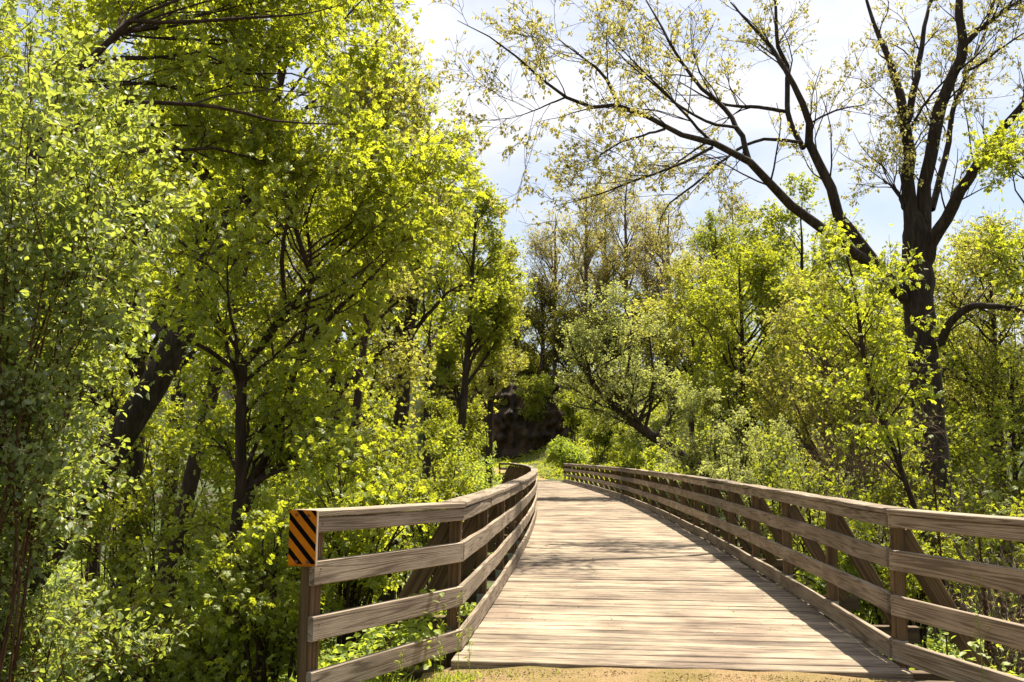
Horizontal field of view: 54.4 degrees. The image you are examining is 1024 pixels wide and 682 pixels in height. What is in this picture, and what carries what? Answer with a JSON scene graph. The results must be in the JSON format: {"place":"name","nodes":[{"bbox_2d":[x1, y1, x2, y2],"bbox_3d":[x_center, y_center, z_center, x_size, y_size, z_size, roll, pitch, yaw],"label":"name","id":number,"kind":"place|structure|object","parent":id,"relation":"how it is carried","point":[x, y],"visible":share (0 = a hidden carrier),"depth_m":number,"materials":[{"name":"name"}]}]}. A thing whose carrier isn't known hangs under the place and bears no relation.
{"place":"outdoors","nodes":[
{"label":"outdoors","id":0,"kind":"place"},
{"bbox_2d":[0,325,1023,680],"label":"ground","id":1,"kind":"structure","parent":0,"point":[418,443],"depth_m":66.75,"materials":[{"name":"plant"}]},
{"bbox_2d":[0,32,85,389],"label":"tree","id":2,"kind":"object","parent":1,"relation":"on","point":[2,51],"visible":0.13,"depth_m":16.13,"materials":[{"name":"green plant"}]},
{"bbox_2d":[0,363,109,578],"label":"shrub","id":3,"kind":"object","parent":1,"relation":"on","point":[74,455],"visible":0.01,"depth_m":16.58,"materials":[{"name":"green plant"}]},
{"bbox_2d":[0,378,126,681],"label":"honeysuckle","id":4,"kind":"object","parent":1,"relation":"on","point":[5,567],"visible":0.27,"depth_m":6.48,"materials":[{"name":"green plant"}]},
{"bbox_2d":[0,0,154,555],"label":"tree","id":5,"kind":"object","parent":1,"relation":"on","point":[58,3],"visible":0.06,"depth_m":29.32,"materials":[{"name":"green plant"}]},
{"bbox_2d":[0,558,193,681],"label":"honeysuckle","id":6,"kind":"object","parent":1,"relation":"on","point":[50,627],"visible":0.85,"depth_m":6.12,"materials":[{"name":"green plant"}]},
{"bbox_2d":[20,154,178,598],"bbox_3d":[-15.370,0.415,38.116,7.204,18.735,6.810,-3,-8,28],"label":"tree","id":7,"kind":"object","parent":1,"relation":"on","point":[93,562],"depth_m":37.32,"materials":[{"name":"green plant"}]},
{"bbox_2d":[0,0,208,681],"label":"tree","id":8,"kind":"object","parent":1,"relation":"on","point":[81,244],"visible":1,"depth_m":5.88,"materials":[{"name":"green plant"}]},
{"bbox_2d":[31,328,223,641],"bbox_3d":[-8.509,3.121,20.812,4.732,7.488,2.907,1,-7,0],"label":"shrub","id":9,"kind":"object","parent":1,"relation":"on","point":[161,406],"visible":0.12,"depth_m":20.48,"materials":[{"name":"green plant"}]},
{"bbox_2d":[15,96,288,599],"bbox_3d":[-6.673,0.568,17.957,4.622,10.621,4.677,-5,-8,37],"label":"tree","id":10,"kind":"object","parent":1,"relation":"on","point":[143,361],"visible":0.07,"depth_m":17.87,"materials":[{"name":"green plant"}]},
{"bbox_2d":[58,414,273,634],"bbox_3d":[-5.531,3.117,15.541,3.368,4.178,2.218,1,-7,0],"label":"shrub","id":11,"kind":"object","parent":1,"relation":"on","point":[140,516],"visible":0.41,"depth_m":15.39,"materials":[{"name":"green plant"}]},
{"bbox_2d":[59,4,297,597],"bbox_3d":[-10.462,-1.016,31.153,7.713,20.265,6.459,1,-7,0],"label":"tree","id":12,"kind":"object","parent":1,"relation":"on","point":[190,355],"visible":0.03,"depth_m":30.85,"materials":[{"name":"green plant"}]},
{"bbox_2d":[40,518,336,681],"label":"shrub","id":13,"kind":"object","parent":1,"relation":"on","point":[192,663],"visible":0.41,"depth_m":8.71,"materials":[{"name":"green plant"}]},
{"bbox_2d":[0,0,407,646],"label":"tree","id":14,"kind":"object","parent":1,"relation":"on","point":[190,482],"visible":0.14,"depth_m":12.84,"materials":[{"name":"green plant"}]},
{"bbox_2d":[0,0,413,637],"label":"leaning tree","id":15,"kind":"object","parent":1,"relation":"on","point":[136,420],"visible":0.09,"depth_m":14.04,"materials":[{"name":"green plant"}]},
{"bbox_2d":[0,0,421,319],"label":"overhanging tree","id":16,"kind":"object","parent":1,"relation":"on","point":[159,18],"visible":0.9,"depth_m":9.57,"materials":[{"name":"green plant"}]},
{"bbox_2d":[145,357,347,567],"bbox_3d":[-5.473,3.465,19.849,4.413,6.114,3.212,3,-7,-23],"label":"shrub","id":17,"kind":"object","parent":1,"relation":"on","point":[155,429],"visible":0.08,"depth_m":19.46,"materials":[{"name":"green plant"}]},
{"bbox_2d":[159,482,373,681],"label":"sapling","id":18,"kind":"object","parent":1,"relation":"on","point":[262,597],"visible":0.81,"depth_m":8.11,"materials":[{"name":"green plant"}]},
{"bbox_2d":[190,112,344,543],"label":"tree","id":19,"kind":"object","parent":1,"relation":"on","point":[293,276],"visible":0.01,"depth_m":41.12,"materials":[{"name":"green plant"}]},
{"bbox_2d":[152,439,406,679],"bbox_3d":[-2.609,2.517,11.784,2.643,2.926,2.904,7,-9,-43],"label":"shrub","id":20,"kind":"object","parent":1,"relation":"on","point":[297,497],"visible":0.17,"depth_m":11.67,"materials":[{"name":"green plant"}]},
{"bbox_2d":[102,72,500,604],"bbox_3d":[-2.326,0.650,10.468,3.688,6.585,3.510,5,-8,-34],"label":"box elder","id":21,"kind":"object","parent":1,"relation":"on","point":[369,215],"visible":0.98,"depth_m":10.09,"materials":[{"name":"green plant"}]},
{"bbox_2d":[254,368,419,507],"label":"shrub","id":22,"kind":"object","parent":1,"relation":"on","point":[411,415],"visible":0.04,"depth_m":27.04,"materials":[{"name":"green plant"}]},
{"bbox_2d":[231,126,447,613],"bbox_3d":[-3.426,0.738,18.412,4.336,10.086,3.957,1,-7,0],"label":"tree","id":23,"kind":"object","parent":1,"relation":"on","point":[395,289],"visible":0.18,"depth_m":18.79,"materials":[{"name":"green plant"}]},
{"bbox_2d":[259,382,439,639],"bbox_3d":[-2.442,2.709,15.227,2.836,4.157,2.273,3,-7,-20],"label":"shrub","id":24,"kind":"object","parent":1,"relation":"on","point":[402,438],"visible":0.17,"depth_m":15.45,"materials":[{"name":"green plant"}]},
{"bbox_2d":[285,141,454,600],"bbox_3d":[-5.253,0.799,33.025,6.265,16.291,5.922,4,-7,-26],"label":"tree","id":25,"kind":"object","parent":1,"relation":"on","point":[394,331],"visible":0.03,"depth_m":32.55,"materials":[{"name":"green plant"}]},
{"bbox_2d":[284,417,458,655],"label":"sapling","id":26,"kind":"object","parent":1,"relation":"on","point":[355,591],"visible":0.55,"depth_m":8.46,"materials":[{"name":"green plant"}]},
{"bbox_2d":[299,4,472,644],"bbox_3d":[-1.865,-0.258,14.047,2.531,9.169,2.155,1,-7,0],"label":"tree","id":27,"kind":"object","parent":1,"relation":"on","point":[391,105],"visible":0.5,"depth_m":14.14,"materials":[{"name":"green plant"}]},
{"bbox_2d":[393,650,404,681],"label":"weed","id":28,"kind":"object","parent":1,"relation":"on","point":[398,671],"visible":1,"depth_m":6.00,"materials":[{"name":"green plant"}]},
{"bbox_2d":[329,58,493,602],"bbox_3d":[-2.277,-0.018,22.240,3.539,12.972,3.623,3,-7,-19],"label":"tree","id":29,"kind":"object","parent":1,"relation":"on","point":[411,304],"visible":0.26,"depth_m":22.21,"materials":[{"name":"green plant"}]},
{"bbox_2d":[362,402,468,598],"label":"shrub","id":30,"kind":"object","parent":1,"relation":"on","point":[449,430],"visible":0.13,"depth_m":23.49,"materials":[{"name":"green plant"}]},
{"bbox_2d":[383,180,471,501],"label":"tree","id":31,"kind":"object","parent":1,"relation":"on","point":[427,458],"visible":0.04,"depth_m":51.51,"materials":[{"name":"green plant"}]},
{"bbox_2d":[386,425,483,614],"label":"shrub","id":32,"kind":"object","parent":1,"relation":"on","point":[447,490],"visible":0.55,"depth_m":20.73,"materials":[{"name":"green plant"}]},
{"bbox_2d":[415,389,490,581],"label":"shrub","id":33,"kind":"object","parent":1,"relation":"on","point":[450,419],"visible":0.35,"depth_m":35.47,"materials":[{"name":"green plant"}]},
{"bbox_2d":[410,304,516,450],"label":"hill tree","id":34,"kind":"object","parent":1,"relation":"on","point":[446,390],"visible":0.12,"depth_m":75.70,"materials":[{"name":"green plant"}]},
{"bbox_2d":[461,607,475,673],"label":"weed","id":35,"kind":"object","parent":1,"relation":"on","point":[468,649],"visible":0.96,"depth_m":6.70,"materials":[{"name":"green plant"}]},
{"bbox_2d":[440,443,499,613],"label":"shrub","id":36,"kind":"object","parent":1,"relation":"on","point":[492,464],"visible":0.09,"depth_m":24.53,"materials":[{"name":"green plant"}]},
{"bbox_2d":[424,169,537,474],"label":"tree","id":37,"kind":"object","parent":1,"relation":"on","point":[491,317],"visible":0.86,"depth_m":32.30,"materials":[{"name":"green plant"}]},
{"bbox_2d":[468,432,496,461],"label":"shrub","id":38,"kind":"object","parent":1,"relation":"on","point":[483,450],"visible":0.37,"depth_m":83.05,"materials":[{"name":"green plant"}]},
{"bbox_2d":[465,449,500,568],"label":"shrub","id":39,"kind":"object","parent":1,"relation":"on","point":[480,462],"visible":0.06,"depth_m":37.71,"materials":[{"name":"green plant"}]},
{"bbox_2d":[445,213,530,554],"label":"tree","id":40,"kind":"object","parent":1,"relation":"on","point":[501,377],"visible":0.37,"depth_m":43.82,"materials":[{"name":"green plant"}]},
{"bbox_2d":[459,286,519,375],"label":"hill tree","id":41,"kind":"object","parent":1,"relation":"on","point":[478,374],"visible":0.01,"depth_m":104.01,"materials":[{"name":"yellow plant"}]},
{"bbox_2d":[483,398,508,412],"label":"shrub","id":42,"kind":"object","parent":1,"relation":"on","point":[504,402],"visible":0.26,"depth_m":91.40,"materials":[{"name":"green plant"}]},
{"bbox_2d":[431,382,582,461],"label":"cliff","id":43,"kind":"structure","parent":1,"relation":"on","point":[512,436],"depth_m":89.85,"materials":[{"name":"stone"}]},
{"bbox_2d":[497,283,540,377],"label":"hill tree","id":44,"kind":"object","parent":1,"relation":"on","point":[516,343],"visible":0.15,"depth_m":106.11,"materials":[{"name":"green plant"}]},
{"bbox_2d":[19,465,1023,681],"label":"undergrowth","id":45,"kind":"object","parent":1,"relation":"on","point":[410,634],"visible":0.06,"depth_m":7.46,"materials":[{"name":"green plant"}]},
{"bbox_2d":[287,364,763,481],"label":"undergrowth","id":46,"kind":"object","parent":1,"relation":"on","point":[559,471],"visible":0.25,"depth_m":75.34,"materials":[{"name":"green plant"}]},
{"bbox_2d":[485,336,575,377],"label":"shrub","id":47,"kind":"object","parent":1,"relation":"on","point":[534,363],"visible":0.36,"depth_m":106.50,"materials":[{"name":"green plant"}]},
{"bbox_2d":[513,371,555,451],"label":"tree","id":48,"kind":"object","parent":1,"relation":"on","point":[543,389],"visible":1,"depth_m":89.18,"materials":[{"name":"green plant"}]},
{"bbox_2d":[514,272,574,378],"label":"hill tree","id":49,"kind":"object","parent":1,"relation":"on","point":[539,324],"visible":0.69,"depth_m":104.58,"materials":[{"name":"green plant"}]},
{"bbox_2d":[522,206,588,379],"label":"hill tree","id":50,"kind":"object","parent":1,"relation":"on","point":[539,248],"visible":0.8,"depth_m":104.96,"materials":[{"name":"plant"}]},
{"bbox_2d":[534,297,589,391],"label":"hill tree","id":51,"kind":"object","parent":1,"relation":"on","point":[557,341],"visible":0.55,"depth_m":102.17,"materials":[{"name":"green plant"}]},
{"bbox_2d":[541,435,590,472],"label":"shrub","id":52,"kind":"object","parent":1,"relation":"on","point":[562,452],"visible":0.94,"depth_m":67.10,"materials":[{"name":"green plant"}]},
{"bbox_2d":[556,385,589,446],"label":"shrub","id":53,"kind":"object","parent":1,"relation":"on","point":[572,418],"visible":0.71,"depth_m":83.37,"materials":[{"name":"green plant"}]},
{"bbox_2d":[551,304,614,379],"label":"hill tree","id":54,"kind":"object","parent":1,"relation":"on","point":[580,320],"visible":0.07,"depth_m":102.06,"materials":[{"name":"green plant"}]},
{"bbox_2d":[547,170,632,401],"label":"hill tree","id":55,"kind":"object","parent":1,"relation":"on","point":[605,274],"visible":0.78,"depth_m":99.06,"materials":[{"name":"plant"}]},
{"bbox_2d":[560,307,640,400],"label":"hill tree","id":56,"kind":"object","parent":1,"relation":"on","point":[604,339],"visible":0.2,"depth_m":95.40,"materials":[{"name":"green plant"}]},
{"bbox_2d":[576,401,627,463],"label":"shrub","id":57,"kind":"object","parent":1,"relation":"on","point":[598,439],"visible":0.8,"depth_m":71.43,"materials":[{"name":"green plant"}]},
{"bbox_2d":[572,177,632,308],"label":"hill tree","id":58,"kind":"object","parent":1,"relation":"on","point":[590,268],"visible":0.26,"depth_m":109.37,"materials":[{"name":"plant"}]},
{"bbox_2d":[593,158,660,357],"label":"hill tree","id":59,"kind":"object","parent":1,"relation":"on","point":[625,228],"visible":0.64,"depth_m":101.81,"materials":[{"name":"plant"}]},
{"bbox_2d":[599,441,662,499],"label":"shrub","id":60,"kind":"object","parent":1,"relation":"on","point":[620,460],"visible":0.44,"depth_m":51.20,"materials":[{"name":"green plant"}]},
{"bbox_2d":[592,278,680,384],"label":"hill tree","id":61,"kind":"object","parent":1,"relation":"on","point":[638,294],"visible":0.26,"depth_m":95.46,"materials":[{"name":"green plant"}]},
{"bbox_2d":[357,656,923,681],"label":"grass","id":62,"kind":"structure","parent":1,"relation":"on","point":[471,677],"depth_m":6.53,"materials":[{"name":"green plant"}]},
{"bbox_2d":[617,199,681,362],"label":"hill tree","id":63,"kind":"object","parent":1,"relation":"on","point":[648,214],"visible":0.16,"depth_m":112.12,"materials":[{"name":"plant"}]},
{"bbox_2d":[605,284,709,413],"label":"hill tree","id":64,"kind":"object","parent":1,"relation":"on","point":[646,351],"visible":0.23,"depth_m":77.57,"materials":[{"name":"green plant"}]},
{"bbox_2d":[293,463,1023,681],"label":"wooden bridge","id":65,"kind":"structure","parent":1,"relation":"on","point":[645,590],"depth_m":8.31,"materials":[{"name":"brown wood"}]},
{"bbox_2d":[288,510,318,565],"bbox_3d":[-1.187,1.120,5.663,0.159,0.312,0.048,0,-7,5],"label":"hazard marker","id":66,"kind":"object","parent":65,"relation":"attached to","point":[303,539],"visible":1,"depth_m":5.65,"materials":[{"name":"metal"}]},
{"bbox_2d":[489,485,828,632],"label":"litter","id":67,"kind":"object","parent":65,"relation":"on","point":[612,604],"visible":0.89,"depth_m":9.87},
{"bbox_2d":[620,196,708,371],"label":"hill tree","id":68,"kind":"object","parent":1,"relation":"on","point":[649,239],"visible":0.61,"depth_m":97.94,"materials":[{"name":"plant"}]},
{"bbox_2d":[634,248,746,505],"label":"tree","id":69,"kind":"object","parent":1,"relation":"on","point":[681,276],"visible":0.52,"depth_m":54.87,"materials":[{"name":"green plant"}]},
{"bbox_2d":[549,277,841,567],"bbox_3d":[7.669,3.894,36.489,12.839,12.347,4.252,1,-7,0],"label":"willow","id":70,"kind":"object","parent":1,"relation":"on","point":[622,407],"visible":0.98,"depth_m":36.15,"materials":[{"name":"green plant"}]},
{"bbox_2d":[670,218,738,313],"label":"hill tree","id":71,"kind":"object","parent":1,"relation":"on","point":[701,225],"visible":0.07,"depth_m":105.03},
{"bbox_2d":[655,379,767,537],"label":"shrub","id":72,"kind":"object","parent":1,"relation":"on","point":[695,455],"visible":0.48,"depth_m":26.79,"materials":[{"name":"green plant"}]},
{"bbox_2d":[665,208,757,468],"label":"tree","id":73,"kind":"object","parent":1,"relation":"on","point":[712,242],"visible":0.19,"depth_m":60.33,"materials":[{"name":"green plant"}]},
{"bbox_2d":[429,0,1023,646],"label":"maple","id":74,"kind":"object","parent":1,"relation":"on","point":[921,232],"visible":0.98,"depth_m":19.68,"materials":[{"name":"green plant"}]},
{"bbox_2d":[712,189,764,303],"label":"hill tree","id":75,"kind":"object","parent":1,"relation":"on","point":[735,223],"visible":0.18,"depth_m":113.39,"materials":[{"name":"plant"}]},
{"bbox_2d":[669,223,829,527],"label":"tree","id":76,"kind":"object","parent":1,"relation":"on","point":[764,275],"visible":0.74,"depth_m":29.75,"materials":[{"name":"green plant"}]},
{"bbox_2d":[674,224,827,504],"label":"tree","id":77,"kind":"object","parent":1,"relation":"on","point":[699,350],"visible":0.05,"depth_m":52.13,"materials":[{"name":"green plant"}]},
{"bbox_2d":[697,406,806,558],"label":"shrub","id":78,"kind":"object","parent":1,"relation":"on","point":[746,478],"visible":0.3,"depth_m":21.81,"materials":[{"name":"green plant"}]},
{"bbox_2d":[725,377,848,583],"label":"shrub","id":79,"kind":"object","parent":1,"relation":"on","point":[811,466],"visible":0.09,"depth_m":28.77,"materials":[{"name":"green plant"}]},
{"bbox_2d":[730,169,870,589],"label":"tree","id":80,"kind":"object","parent":1,"relation":"on","point":[782,217],"visible":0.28,"depth_m":37.48,"materials":[{"name":"green plant"}]},
{"bbox_2d":[745,427,858,586],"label":"shrub","id":81,"kind":"object","parent":1,"relation":"on","point":[774,484],"visible":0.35,"depth_m":18.23,"materials":[{"name":"green plant"}]},
{"bbox_2d":[723,262,911,512],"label":"tree","id":82,"kind":"object","parent":1,"relation":"on","point":[785,402],"visible":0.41,"depth_m":24.90,"materials":[{"name":"green plant"}]},
{"bbox_2d":[761,457,882,616],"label":"shrub","id":83,"kind":"object","parent":1,"relation":"on","point":[821,515],"visible":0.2,"depth_m":13.68,"materials":[{"name":"green plant"}]},
{"bbox_2d":[793,537,930,624],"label":"shrub","id":84,"kind":"object","parent":1,"relation":"on","point":[813,578],"visible":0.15,"depth_m":11.60,"materials":[{"name":"green plant"}]},
{"bbox_2d":[785,208,951,597],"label":"sapling tree","id":85,"kind":"object","parent":1,"relation":"on","point":[871,371],"visible":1,"depth_m":12.98,"materials":[{"name":"green plant"}]},
{"bbox_2d":[789,249,948,542],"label":"tree","id":86,"kind":"object","parent":1,"relation":"on","point":[861,270],"visible":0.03,"depth_m":45.44,"materials":[{"name":"green plant"}]},
{"bbox_2d":[786,368,955,657],"bbox_3d":[5.718,2.671,15.709,2.509,4.860,2.260,1,-7,0],"label":"twiggy bush","id":87,"kind":"object","parent":1,"relation":"on","point":[863,470],"visible":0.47,"depth_m":15.85,"materials":[{"name":"green plant"}]},
{"bbox_2d":[801,305,994,578],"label":"tree","id":88,"kind":"object","parent":1,"relation":"on","point":[948,414],"visible":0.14,"depth_m":23.85,"materials":[{"name":"green plant"}]},
{"bbox_2d":[836,399,988,625],"bbox_3d":[10.320,4.728,25.502,4.518,6.954,3.188,1,-7,0],"label":"shrub","id":89,"kind":"object","parent":1,"relation":"on","point":[913,622],"visible":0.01,"depth_m":25.66,"materials":[{"name":"green plant"}]},
{"bbox_2d":[838,494,988,656],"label":"shrub","id":90,"kind":"object","parent":1,"relation":"on","point":[920,595],"visible":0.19,"depth_m":11.13,"materials":[{"name":"green plant"}]},
{"bbox_2d":[856,438,1011,659],"bbox_3d":[6.629,3.264,15.287,2.601,3.604,1.456,3,-7,-20],"label":"shrub","id":91,"kind":"object","parent":1,"relation":"on","point":[921,479],"visible":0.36,"depth_m":15.29,"materials":[{"name":"green plant"}]},
{"bbox_2d":[932,475,947,654],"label":"dry stalk","id":92,"kind":"object","parent":1,"relation":"on","point":[938,536],"visible":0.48,"depth_m":7.46,"materials":[{"name":"red plant"}]},
{"bbox_2d":[889,291,1011,468],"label":"tree","id":93,"kind":"object","parent":1,"relation":"on","point":[942,322],"visible":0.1,"depth_m":33.80,"materials":[{"name":"green plant"}]},
{"bbox_2d":[887,206,1023,618],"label":"tree","id":94,"kind":"object","parent":1,"relation":"on","point":[969,264],"visible":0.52,"depth_m":24.94,"materials":[{"name":"green plant"}]},
{"bbox_2d":[899,469,1023,676],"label":"shrub","id":95,"kind":"object","parent":1,"relation":"on","point":[1013,509],"visible":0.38,"depth_m":10.51,"materials":[{"name":"green plant"}]},
{"bbox_2d":[904,219,1023,562],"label":"tree","id":96,"kind":"object","parent":1,"relation":"on","point":[1021,418],"visible":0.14,"depth_m":43.68,"materials":[{"name":"green plant"}]},
{"bbox_2d":[906,395,1023,620],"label":"shrub","id":97,"kind":"object","parent":1,"relation":"on","point":[981,448],"visible":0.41,"depth_m":22.42,"materials":[{"name":"green plant"}]},
{"bbox_2d":[927,543,1023,676],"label":"twiggy bush","id":98,"kind":"object","parent":1,"relation":"on","point":[1011,657],"visible":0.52,"depth_m":8.42,"materials":[{"name":"green plant"}]},
{"bbox_2d":[967,574,990,680],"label":"weed","id":99,"kind":"object","parent":1,"relation":"on","point":[978,621],"visible":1,"depth_m":5.98,"materials":[{"name":"green plant"}]},
{"bbox_2d":[942,333,1023,611],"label":"tree","id":100,"kind":"object","parent":1,"relation":"on","point":[1008,374],"visible":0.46,"depth_m":24.12,"materials":[{"name":"green plant"}]},
{"bbox_2d":[977,537,991,661],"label":"dry stalk","id":101,"kind":"object","parent":1,"relation":"on","point":[988,644],"visible":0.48,"depth_m":7.74,"materials":[{"name":"red plant"}]},
{"bbox_2d":[952,103,1023,319],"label":"tree","id":102,"kind":"object","parent":1,"relation":"on","point":[998,154],"visible":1,"depth_m":13.20,"materials":[{"name":"green plant"}]},
{"bbox_2d":[0,0,1023,375],"label":"sky","id":103,"kind":"structure","parent":0,"point":[841,22],"materials":[{"name":"white"}]},
{"bbox_2d":[479,467,547,479],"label":"path","id":104,"kind":"structure","parent":0,"point":[537,477],"depth_m":70.95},
{"bbox_2d":[412,666,909,681],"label":"path","id":105,"kind":"structure","parent":0,"point":[654,675],"depth_m":6.62,"materials":[{"name":"gravel"}]},
{"bbox_2d":[434,612,446,679],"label":"weed","id":106,"kind":"object","parent":105,"relation":"on","point":[439,657],"visible":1,"depth_m":6.50,"materials":[{"name":"green plant"}]},
{"bbox_2d":[448,587,468,680],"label":"weed","id":107,"kind":"object","parent":105,"relation":"on","point":[460,595],"visible":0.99,"depth_m":6.55,"materials":[{"name":"green plant"}]}
]}

